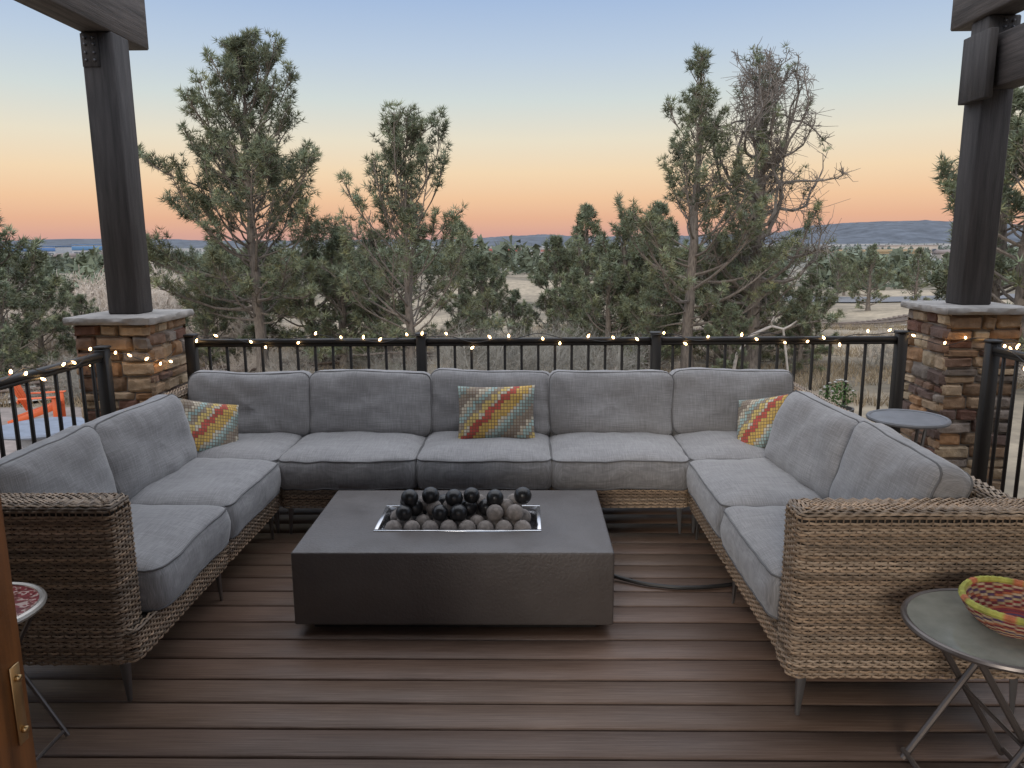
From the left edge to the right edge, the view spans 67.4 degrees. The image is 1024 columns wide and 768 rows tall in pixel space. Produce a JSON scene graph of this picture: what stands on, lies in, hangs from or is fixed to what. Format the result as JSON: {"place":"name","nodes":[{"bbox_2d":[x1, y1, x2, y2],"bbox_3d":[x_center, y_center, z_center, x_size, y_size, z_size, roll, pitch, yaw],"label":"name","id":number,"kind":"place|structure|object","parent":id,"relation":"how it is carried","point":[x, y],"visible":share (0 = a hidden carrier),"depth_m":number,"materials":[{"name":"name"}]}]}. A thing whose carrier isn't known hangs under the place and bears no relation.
{"place":"outdoors","nodes":[
{"label":"outdoors","id":0,"kind":"place"},
{"bbox_2d":[0,407,81,458],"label":"patio","id":1,"kind":"structure","parent":0,"point":[6,416],"depth_m":16.73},
{"bbox_2d":[7,373,65,423],"bbox_3d":[-9.952,0.281,16.048,0.987,1.062,0.790,-4,11,-17],"label":"adirondack chair","id":2,"kind":"object","parent":1,"relation":"on","point":[20,394],"visible":0.55,"depth_m":15.91,"materials":[{"name":"orange paint"}]},
{"bbox_2d":[2,417,84,448],"bbox_3d":[-7.764,1.050,12.744,1.440,0.720,1.440,0,11,1],"label":"patio table","id":3,"kind":"object","parent":1,"relation":"on","point":[24,429],"visible":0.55,"depth_m":12.52,"materials":[{"name":"stone"}]},
{"bbox_2d":[0,243,1023,498],"bbox_3d":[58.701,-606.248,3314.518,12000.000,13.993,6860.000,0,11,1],"label":"ground","id":4,"kind":"structure","parent":0,"point":[530,293],"depth_m":54.11,"materials":[{"name":"beige plant"}]},
{"bbox_2d":[0,321,21,377],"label":"pine tree","id":5,"kind":"object","parent":4,"relation":"on","point":[9,340],"visible":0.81,"depth_m":19.71,"materials":[{"name":"green plant"}]},
{"bbox_2d":[0,496,36,767],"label":"house","id":6,"kind":"structure","parent":4,"relation":"on","point":[17,749],"depth_m":1.07,"materials":[{"name":"paint"}]},
{"bbox_2d":[0,496,36,767],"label":"door","id":7,"kind":"structure","parent":6,"relation":"in","point":[17,750],"depth_m":1.07,"materials":[{"name":"brown wood"}]},
{"bbox_2d":[23,505,1023,767],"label":"deck","id":8,"kind":"structure","parent":6,"relation":"attached to","point":[245,673],"depth_m":2.58,"materials":[{"name":"wood"}]},
{"bbox_2d":[12,582,69,762],"bbox_3d":[-1.502,0.871,2.193,0.350,0.499,0.350,0,11,1],"label":"mosaic side table","id":9,"kind":"object","parent":8,"relation":"on","point":[30,599],"visible":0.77,"depth_m":2.26,"materials":[{"name":"metal"}]},
{"bbox_2d":[92,345,115,415],"bbox_3d":[-2.280,0.251,4.360,0.100,0.941,0.100,0,11,1],"label":"metal post","id":10,"kind":"object","parent":8,"relation":"on","point":[106,386],"visible":0.47,"depth_m":4.29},
{"bbox_2d":[0,353,102,457],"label":"metal fence","id":11,"kind":"object","parent":10,"relation":"attached to","point":[17,379],"visible":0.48,"depth_m":3.78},
{"bbox_2d":[0,425,230,701],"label":"sofa section","id":12,"kind":"object","parent":8,"relation":"on","point":[124,583],"visible":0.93,"depth_m":2.51,"materials":[{"name":"wicker"}]},
{"bbox_2d":[80,394,280,561],"bbox_3d":[-1.563,0.476,3.588,0.790,0.773,0.720,0,11,1],"label":"sofa section","id":13,"kind":"object","parent":8,"relation":"on","point":[150,448],"visible":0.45,"depth_m":3.46,"materials":[{"name":"fabric"}]},
{"bbox_2d":[183,333,199,378],"bbox_3d":[-2.010,0.149,4.896,0.100,0.941,0.100,0,11,1],"label":"metal post","id":14,"kind":"object","parent":8,"relation":"on","point":[192,357],"visible":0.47,"depth_m":4.81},
{"bbox_2d":[195,338,415,372],"bbox_3d":[-1.287,0.122,4.878,1.385,0.823,0.045,0,11,1],"label":"metal fence","id":15,"kind":"object","parent":14,"relation":"attached to","point":[315,343],"visible":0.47,"depth_m":4.80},
{"bbox_2d":[165,370,311,532],"bbox_3d":[-1.539,0.341,4.286,0.814,0.783,0.764,0,11,1],"label":"sofa section","id":16,"kind":"object","parent":8,"relation":"on","point":[274,416],"visible":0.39,"depth_m":4.33,"materials":[{"name":"fabric"}]},
{"bbox_2d":[179,398,238,452],"bbox_3d":[-1.625,0.237,4.061,0.128,0.310,0.410,-18,-18,35],"label":"throw pillow","id":17,"kind":"object","parent":16,"relation":"on","point":[212,425],"visible":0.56,"depth_m":4.03,"materials":[{"name":"fabric"}]},
{"bbox_2d":[278,369,431,533],"bbox_3d":[-0.824,0.340,4.260,0.761,0.785,0.788,0,11,1],"label":"sofa section","id":18,"kind":"object","parent":8,"relation":"on","point":[370,429],"visible":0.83,"depth_m":4.25,"materials":[{"name":"fabric"}]},
{"bbox_2d":[415,332,426,371],"bbox_3d":[-0.563,0.144,4.869,0.100,0.941,0.100,0,11,1],"label":"metal post","id":19,"kind":"object","parent":8,"relation":"on","point":[421,353],"visible":0.38,"depth_m":4.78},
{"bbox_2d":[426,337,650,370],"bbox_3d":[0.166,0.117,4.851,1.397,0.823,0.045,0,11,1],"label":"metal fence","id":20,"kind":"object","parent":19,"relation":"attached to","point":[538,342],"visible":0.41,"depth_m":4.77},
{"bbox_2d":[194,329,896,348],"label":"string lights","id":21,"kind":"object","parent":19,"relation":"attached to","point":[588,335],"visible":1,"depth_m":4.73,"materials":[{"name":"white"}]},
{"bbox_2d":[291,490,613,626],"bbox_3d":[-0.221,0.736,3.315,1.235,0.341,0.750,0,11,1],"label":"fire table","id":22,"kind":"object","parent":8,"relation":"on","point":[355,562],"visible":0.94,"depth_m":2.96,"materials":[{"name":"concrete"}]},
{"bbox_2d":[521,509,530,522],"bbox_3d":[0.045,0.576,3.311,0.075,0.075,0.075,-46,8,-23],"label":"fire ball","id":23,"kind":"object","parent":22,"relation":"in","point":[526,515],"visible":0.43,"depth_m":3.29,"materials":[{"name":"grey ceramic"}]},
{"bbox_2d":[514,487,531,503],"bbox_3d":[0.046,0.475,3.272,0.075,0.075,0.075,-41,9,44],"label":"fire ball","id":24,"kind":"object","parent":23,"relation":"on","point":[522,495],"visible":1,"depth_m":3.25,"materials":[{"name":"black ceramic"}]},
{"bbox_2d":[416,368,551,489],"bbox_3d":[-0.126,0.337,4.248,0.744,0.785,0.786,0,11,1],"label":"sofa section","id":25,"kind":"object","parent":8,"relation":"on","point":[448,458],"visible":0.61,"depth_m":3.99,"materials":[{"name":"fabric"}]},
{"bbox_2d":[457,385,534,438],"bbox_3d":[-0.087,0.165,4.229,0.430,0.315,0.128,-1,-6,1],"label":"throw pillow","id":26,"kind":"object","parent":25,"relation":"on","point":[492,412],"visible":0.92,"depth_m":4.18,"materials":[{"name":"fabric"}]},
{"bbox_2d":[548,369,689,533],"bbox_3d":[0.558,0.338,4.235,0.736,0.779,0.787,0,11,1],"label":"sofa section","id":27,"kind":"object","parent":8,"relation":"on","point":[614,443],"visible":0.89,"depth_m":4.16,"materials":[{"name":"fabric"}]},
{"bbox_2d":[649,331,662,369],"bbox_3d":[0.896,0.139,4.842,0.100,0.941,0.100,0,11,1],"label":"metal post","id":28,"kind":"object","parent":8,"relation":"on","point":[655,354],"visible":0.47,"depth_m":4.75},
{"bbox_2d":[614,574,732,589],"bbox_3d":[0.769,0.850,3.411,0.811,0.066,0.166,-1,11,-1],"label":"gas hose","id":29,"kind":"object","parent":8,"relation":"on","point":[677,587],"visible":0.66,"depth_m":3.35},
{"bbox_2d":[670,367,839,532],"bbox_3d":[1.274,0.329,4.233,0.781,0.788,0.765,0,11,1],"label":"sofa section","id":30,"kind":"object","parent":8,"relation":"on","point":[704,412],"visible":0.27,"depth_m":4.28,"materials":[{"name":"fabric"}]},
{"bbox_2d":[737,391,804,447],"bbox_3d":[1.345,0.210,4.014,0.128,0.310,0.410,17,-17,-33],"label":"throw pillow","id":31,"kind":"object","parent":30,"relation":"on","point":[756,418],"visible":0.49,"depth_m":4.01,"materials":[{"name":"fabric"}]},
{"bbox_2d":[686,390,870,563],"bbox_3d":[1.256,0.464,3.526,0.792,0.780,0.734,0,11,1],"label":"sofa section","id":32,"kind":"object","parent":8,"relation":"on","point":[808,440],"visible":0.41,"depth_m":3.40,"materials":[{"name":"fabric"}]},
{"bbox_2d":[819,379,856,412],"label":"potted plant","id":33,"kind":"object","parent":8,"relation":"on","point":[849,408],"visible":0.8,"depth_m":4.61,"materials":[{"name":"green plant"}]},
{"bbox_2d":[720,421,1023,714],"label":"sofa section","id":34,"kind":"object","parent":8,"relation":"on","point":[862,552],"visible":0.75,"depth_m":2.37,"materials":[{"name":"wicker"}]},
{"bbox_2d":[888,330,909,433],"bbox_3d":[2.404,0.134,4.815,0.100,0.941,0.100,0,11,1],"label":"metal post","id":35,"kind":"object","parent":8,"relation":"on","point":[900,348],"visible":0.5,"depth_m":4.75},
{"bbox_2d":[661,336,897,416],"bbox_3d":[1.650,0.112,4.824,1.447,0.823,0.045,0,11,1],"label":"metal fence","id":36,"kind":"object","parent":35,"relation":"attached to","point":[777,341],"visible":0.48,"depth_m":4.75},
{"bbox_2d":[866,409,951,446],"bbox_3d":[2.108,0.449,4.136,0.408,0.563,0.408,0,11,1],"label":"round side table","id":37,"kind":"object","parent":8,"relation":"on","point":[917,420],"visible":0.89,"depth_m":4.06,"materials":[{"name":"metal"}]},
{"bbox_2d":[900,588,1023,767],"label":"folding side table","id":38,"kind":"object","parent":8,"relation":"on","point":[947,623],"visible":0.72,"depth_m":2.01,"materials":[{"name":"grey metal"}]},
{"bbox_2d":[958,575,1023,639],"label":"woven basket","id":39,"kind":"object","parent":38,"relation":"on","point":[995,603],"visible":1,"depth_m":2.09,"materials":[{"name":"wicker"}]},
{"bbox_2d":[971,339,1002,482],"bbox_3d":[2.681,0.217,4.357,0.100,0.941,0.100,0,11,1],"label":"metal post","id":40,"kind":"object","parent":8,"relation":"on","point":[986,407],"visible":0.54,"depth_m":4.33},
{"bbox_2d":[988,347,1023,497],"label":"metal fence","id":41,"kind":"object","parent":40,"relation":"attached to","point":[1003,354],"visible":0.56,"depth_m":4.14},
{"bbox_2d":[950,0,1023,30],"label":"timber beam","id":42,"kind":"structure","parent":6,"relation":"attached to","point":[966,14],"depth_m":4.56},
{"bbox_2d":[0,267,58,375],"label":"pine tree","id":43,"kind":"object","parent":4,"relation":"on","point":[8,299],"visible":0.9,"depth_m":21.39,"materials":[{"name":"green plant"}]},
{"bbox_2d":[0,203,64,369],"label":"pine tree","id":44,"kind":"object","parent":4,"relation":"on","point":[30,264],"visible":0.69,"depth_m":23.21,"materials":[{"name":"green plant"}]},
{"bbox_2d":[13,270,71,366],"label":"pine tree","id":45,"kind":"object","parent":4,"relation":"on","point":[40,281],"visible":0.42,"depth_m":25.70,"materials":[{"name":"green plant"}]},
{"bbox_2d":[10,299,87,367],"bbox_3d":[-16.790,-1.407,27.241,3.849,3.238,4.235,-10,14,-42],"label":"bare shrub","id":46,"kind":"object","parent":4,"relation":"on","point":[49,345],"visible":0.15,"depth_m":26.82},
{"bbox_2d":[24,265,106,298],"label":"bare shrub","id":47,"kind":"object","parent":4,"relation":"on","point":[82,281],"visible":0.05,"depth_m":40.48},
{"bbox_2d":[44,277,96,353],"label":"pine tree","id":48,"kind":"object","parent":4,"relation":"on","point":[69,289],"visible":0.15,"depth_m":30.02,"materials":[{"name":"green plant"}]},
{"bbox_2d":[54,292,100,359],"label":"pine tree","id":49,"kind":"object","parent":4,"relation":"on","point":[78,300],"visible":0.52,"depth_m":23.03,"materials":[{"name":"green plant"}]},
{"bbox_2d":[62,309,194,421],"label":"stone column","id":50,"kind":"structure","parent":4,"relation":"on","point":[154,334],"depth_m":4.57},
{"bbox_2d":[0,347,174,381],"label":"string lights","id":51,"kind":"object","parent":50,"relation":"attached to","point":[63,364],"visible":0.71,"depth_m":3.98,"materials":[{"name":"white"}]},
{"bbox_2d":[79,32,152,313],"bbox_3d":[-2.360,-1.229,4.598,0.188,1.609,0.202,0,11,1],"label":"timber post","id":52,"kind":"object","parent":50,"relation":"on","point":[109,89],"visible":1,"depth_m":4.53,"materials":[{"name":"wood"}]},
{"bbox_2d":[14,0,148,50],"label":"timber beam","id":53,"kind":"structure","parent":52,"relation":"on","point":[125,19],"depth_m":4.32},
{"bbox_2d":[174,268,238,366],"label":"pine tree","id":54,"kind":"object","parent":4,"relation":"on","point":[204,322],"visible":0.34,"depth_m":23.93,"materials":[{"name":"green plant"}]},
{"bbox_2d":[189,241,253,336],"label":"pine tree","id":55,"kind":"object","parent":4,"relation":"on","point":[218,246],"visible":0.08,"depth_m":28.16,"materials":[{"name":"green plant"}]},
{"bbox_2d":[175,299,284,365],"bbox_3d":[-9.952,-1.528,26.993,3.773,3.174,4.150,2,11,12],"label":"bare shrub","id":56,"kind":"object","parent":4,"relation":"on","point":[235,333],"visible":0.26,"depth_m":26.71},
{"bbox_2d":[138,26,341,372],"bbox_3d":[-8.017,-4.957,21.863,6.042,9.900,6.128,0,11,1],"label":"pine tree","id":57,"kind":"object","parent":4,"relation":"on","point":[260,155],"visible":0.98,"depth_m":20.65,"materials":[{"name":"green plant"}]},
{"bbox_2d":[217,241,291,359],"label":"pine tree","id":58,"kind":"object","parent":4,"relation":"on","point":[269,328],"visible":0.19,"depth_m":26.72,"materials":[{"name":"green plant"}]},
{"bbox_2d":[254,347,323,371],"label":"bare shrub","id":59,"kind":"object","parent":4,"relation":"on","point":[304,357],"visible":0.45,"depth_m":21.12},
{"bbox_2d":[262,238,356,359],"bbox_3d":[-6.740,-2.761,26.011,3.074,4.479,3.269,-1,11,-3],"label":"pine tree","id":60,"kind":"object","parent":4,"relation":"on","point":[311,302],"visible":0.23,"depth_m":25.52,"materials":[{"name":"green plant"}]},
{"bbox_2d":[302,230,378,368],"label":"pine tree","id":61,"kind":"object","parent":4,"relation":"on","point":[330,255],"visible":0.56,"depth_m":24.07,"materials":[{"name":"green plant"}]},
{"bbox_2d":[317,224,374,337],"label":"pine tree","id":62,"kind":"object","parent":4,"relation":"on","point":[322,245],"visible":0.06,"depth_m":28.54,"materials":[{"name":"green plant"}]},
{"bbox_2d":[346,227,403,352],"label":"pine tree","id":63,"kind":"object","parent":4,"relation":"on","point":[370,241],"visible":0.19,"depth_m":26.46,"materials":[{"name":"green plant"}]},
{"bbox_2d":[349,250,433,367],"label":"pine tree","id":64,"kind":"object","parent":4,"relation":"on","point":[399,304],"visible":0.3,"depth_m":24.24,"materials":[{"name":"green plant"}]},
{"bbox_2d":[301,99,514,370],"bbox_3d":[-2.722,-3.511,20.054,4.204,7.463,5.704,35,37,72],"label":"pine tree","id":65,"kind":"object","parent":4,"relation":"on","point":[394,157],"visible":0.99,"depth_m":19.77,"materials":[{"name":"green plant"}]},
{"bbox_2d":[1,323,906,403],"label":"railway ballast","id":66,"kind":"structure","parent":4,"relation":"on","point":[16,398],"depth_m":19.71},
{"bbox_2d":[0,314,907,400],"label":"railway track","id":67,"kind":"structure","parent":66,"relation":"on","point":[903,319],"depth_m":25.70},
{"bbox_2d":[424,221,500,347],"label":"pine tree","id":68,"kind":"object","parent":4,"relation":"on","point":[434,263],"visible":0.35,"depth_m":29.41,"materials":[{"name":"green plant"}]},
{"bbox_2d":[413,319,531,372],"bbox_3d":[-0.766,-0.357,18.542,3.733,2.542,3.169,-6,12,-29],"label":"bare shrub","id":69,"kind":"object","parent":4,"relation":"on","point":[467,360],"visible":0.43,"depth_m":17.96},
{"bbox_2d":[414,312,547,370],"bbox_3d":[-1.091,-0.686,20.962,3.265,2.618,3.845,-8,13,-34],"label":"bare shrub","id":70,"kind":"object","parent":4,"relation":"on","point":[443,347],"visible":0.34,"depth_m":21.08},
{"bbox_2d":[450,253,513,363],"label":"pine tree","id":71,"kind":"object","parent":4,"relation":"on","point":[481,261],"visible":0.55,"depth_m":24.66,"materials":[{"name":"green plant"}]},
{"bbox_2d":[458,333,559,370],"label":"bare shrub","id":72,"kind":"object","parent":4,"relation":"on","point":[524,351],"visible":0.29,"depth_m":19.60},
{"bbox_2d":[1,234,1018,294],"bbox_3d":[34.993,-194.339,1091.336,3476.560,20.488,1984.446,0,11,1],"label":"distant woodland","id":73,"kind":"object","parent":4,"relation":"on","point":[91,262],"visible":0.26,"depth_m":138.26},
{"bbox_2d":[0,320,1023,407],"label":"dry grass","id":74,"kind":"structure","parent":4,"relation":"on","point":[816,372],"depth_m":23.94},
{"bbox_2d":[465,330,559,371],"bbox_3d":[0.033,-0.396,19.476,2.777,2.227,3.271,8,13,37],"label":"bare shrub","id":75,"kind":"object","parent":4,"relation":"on","point":[514,360],"visible":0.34,"depth_m":19.62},
{"bbox_2d":[496,289,535,363],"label":"pine tree","id":76,"kind":"object","parent":4,"relation":"on","point":[519,311],"visible":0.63,"depth_m":26.79,"materials":[{"name":"green plant"}]},
{"bbox_2d":[457,320,597,372],"bbox_3d":[0.581,-0.542,20.001,3.562,2.426,3.024,7,13,33],"label":"bare shrub","id":77,"kind":"object","parent":4,"relation":"on","point":[565,357],"visible":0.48,"depth_m":19.66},
{"bbox_2d":[527,233,583,336],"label":"pine tree","id":78,"kind":"object","parent":4,"relation":"on","point":[540,281],"visible":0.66,"depth_m":32.30,"materials":[{"name":"green plant"}]},
{"bbox_2d":[545,267,616,357],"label":"pine tree","id":79,"kind":"object","parent":4,"relation":"on","point":[574,277],"visible":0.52,"depth_m":28.57,"materials":[{"name":"green plant"}]},
{"bbox_2d":[549,203,622,333],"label":"pine tree","id":80,"kind":"object","parent":4,"relation":"on","point":[582,221],"visible":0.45,"depth_m":31.93,"materials":[{"name":"green plant"}]},
{"bbox_2d":[529,331,645,371],"bbox_3d":[1.979,-0.385,19.531,3.072,2.092,2.608,1,11,10],"label":"bare shrub","id":81,"kind":"object","parent":4,"relation":"on","point":[617,360],"visible":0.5,"depth_m":19.48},
{"bbox_2d":[560,249,650,369],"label":"pine tree","id":82,"kind":"object","parent":4,"relation":"on","point":[610,275],"visible":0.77,"depth_m":24.64,"materials":[{"name":"green plant"}]},
{"bbox_2d":[551,326,668,369],"bbox_3d":[2.671,-0.592,20.758,2.791,2.238,3.287,-3,11,-12],"label":"bare shrub","id":83,"kind":"object","parent":4,"relation":"on","point":[635,356],"visible":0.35,"depth_m":20.29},
{"bbox_2d":[564,207,663,363],"bbox_3d":[3.828,-3.404,26.873,3.889,5.598,3.494,7,13,33],"label":"pine tree","id":84,"kind":"object","parent":4,"relation":"on","point":[619,235],"visible":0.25,"depth_m":26.27,"materials":[{"name":"green plant"}]},
{"bbox_2d":[610,213,687,366],"bbox_3d":[4.498,-3.019,25.298,2.780,5.172,2.978,-4,11,-17],"label":"pine tree","id":85,"kind":"object","parent":4,"relation":"on","point":[626,271],"visible":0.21,"depth_m":24.95,"materials":[{"name":"green plant"}]},
{"bbox_2d":[611,220,700,355],"bbox_3d":[5.667,-3.508,28.847,3.739,5.318,3.794,6,12,31],"label":"pine tree","id":86,"kind":"object","parent":4,"relation":"on","point":[673,227],"visible":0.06,"depth_m":28.28,"materials":[{"name":"green plant"}]},
{"bbox_2d":[619,269,695,369],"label":"pine tree","id":87,"kind":"object","parent":4,"relation":"on","point":[629,307],"visible":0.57,"depth_m":22.78,"materials":[{"name":"green plant"}]},
{"bbox_2d":[629,199,702,336],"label":"pine tree","id":88,"kind":"object","parent":4,"relation":"on","point":[664,206],"visible":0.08,"depth_m":31.92,"materials":[{"name":"green plant"}]},
{"bbox_2d":[614,41,803,368],"bbox_3d":[4.803,-4.581,21.116,4.992,9.322,5.241,10,15,43],"label":"pine tree","id":89,"kind":"object","parent":4,"relation":"on","point":[698,110],"visible":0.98,"depth_m":20.84,"materials":[{"name":"green plant"}]},
{"bbox_2d":[673,247,748,367],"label":"pine tree","id":90,"kind":"object","parent":4,"relation":"on","point":[715,357],"visible":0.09,"depth_m":24.67,"materials":[{"name":"green plant"}]},
{"bbox_2d":[704,301,758,368],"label":"pine tree","id":91,"kind":"object","parent":4,"relation":"on","point":[731,326],"visible":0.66,"depth_m":20.87,"materials":[{"name":"green plant"}]},
{"bbox_2d":[718,256,798,361],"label":"pine tree","id":92,"kind":"object","parent":4,"relation":"on","point":[768,355],"visible":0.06,"depth_m":25.36,"materials":[{"name":"green plant"}]},
{"bbox_2d":[732,317,796,370],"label":"dead branch","id":93,"kind":"object","parent":4,"relation":"on","point":[762,330],"visible":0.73,"depth_m":20.17,"materials":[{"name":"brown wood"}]},
{"bbox_2d":[674,36,859,368],"bbox_3d":[7.141,-4.981,22.316,4.974,9.751,5.665,-2,11,-9],"label":"pine tree","id":94,"kind":"object","parent":4,"relation":"on","point":[765,104],"visible":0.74,"depth_m":21.70,"materials":[{"name":"green plant"}]},
{"bbox_2d":[778,285,839,373],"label":"pine tree","id":95,"kind":"object","parent":4,"relation":"on","point":[805,300],"visible":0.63,"depth_m":23.21,"materials":[{"name":"green plant"}]},
{"bbox_2d":[783,269,842,361],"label":"pine tree","id":96,"kind":"object","parent":4,"relation":"on","point":[829,300],"visible":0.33,"depth_m":26.55,"materials":[{"name":"green plant"}]},
{"bbox_2d":[828,252,852,295],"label":"pine tree","id":97,"kind":"object","parent":4,"relation":"on","point":[840,261],"visible":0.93,"depth_m":88.29,"materials":[{"name":"green plant"}]},
{"bbox_2d":[824,332,893,368],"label":"bare shrub","id":98,"kind":"object","parent":4,"relation":"on","point":[877,356],"visible":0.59,"depth_m":24.48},
{"bbox_2d":[844,243,896,310],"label":"pine tree","id":99,"kind":"object","parent":4,"relation":"on","point":[872,255],"visible":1,"depth_m":58.80,"materials":[{"name":"green plant"}]},
{"bbox_2d":[899,246,933,300],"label":"pine tree","id":100,"kind":"object","parent":4,"relation":"on","point":[917,256],"visible":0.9,"depth_m":59.80,"materials":[{"name":"green plant"}]},
{"bbox_2d":[900,300,1023,489],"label":"stone column","id":101,"kind":"structure","parent":4,"relation":"on","point":[942,380],"depth_m":4.76,"materials":[{"name":"stone"}]},
{"bbox_2d":[945,14,1020,304],"bbox_3d":[2.882,-1.337,4.708,0.188,1.689,0.202,0,11,1],"label":"timber post","id":102,"kind":"object","parent":101,"relation":"on","point":[981,167],"visible":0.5,"depth_m":4.68,"materials":[{"name":"wood"}]},
{"bbox_2d":[958,27,998,104],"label":"timber block","id":103,"kind":"structure","parent":102,"relation":"attached to","point":[979,53],"depth_m":4.50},
{"bbox_2d":[993,23,1023,88],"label":"timber beam","id":104,"kind":"structure","parent":102,"relation":"attached to","point":[1009,69],"depth_m":4.33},
{"bbox_2d":[920,87,1023,304],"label":"pine tree","id":105,"kind":"object","parent":4,"relation":"on","point":[1017,99],"visible":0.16,"depth_m":24.95,"materials":[{"name":"green plant"}]},
{"bbox_2d":[939,87,1023,382],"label":"pine tree","id":106,"kind":"object","parent":4,"relation":"on","point":[1015,146],"visible":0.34,"depth_m":20.58,"materials":[{"name":"green plant"}]},
{"bbox_2d":[0,0,1023,240],"label":"sky","id":107,"kind":"structure","parent":0,"point":[554,108],"materials":[{"name":"blue"}]},
{"bbox_2d":[2,220,1022,248],"bbox_3d":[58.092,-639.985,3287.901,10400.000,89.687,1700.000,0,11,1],"label":"hills","id":108,"kind":"structure","parent":0,"point":[903,232],"depth_m":2709.65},
{"bbox_2d":[698,285,1014,301],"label":"road","id":109,"kind":"structure","parent":0,"point":[888,299],"depth_m":81.67,"materials":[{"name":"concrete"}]},
{"label":"fire ball","id":110,"kind":"object","parent":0,"visible":0},
{"bbox_2d":[450,504,466,521],"bbox_3d":[-0.224,0.539,3.213,0.075,0.075,0.075,25,26,-4],"label":"fire ball","id":111,"kind":"object","parent":110,"relation":"on","point":[458,512],"visible":1,"depth_m":3.19,"materials":[{"name":"black ceramic"}]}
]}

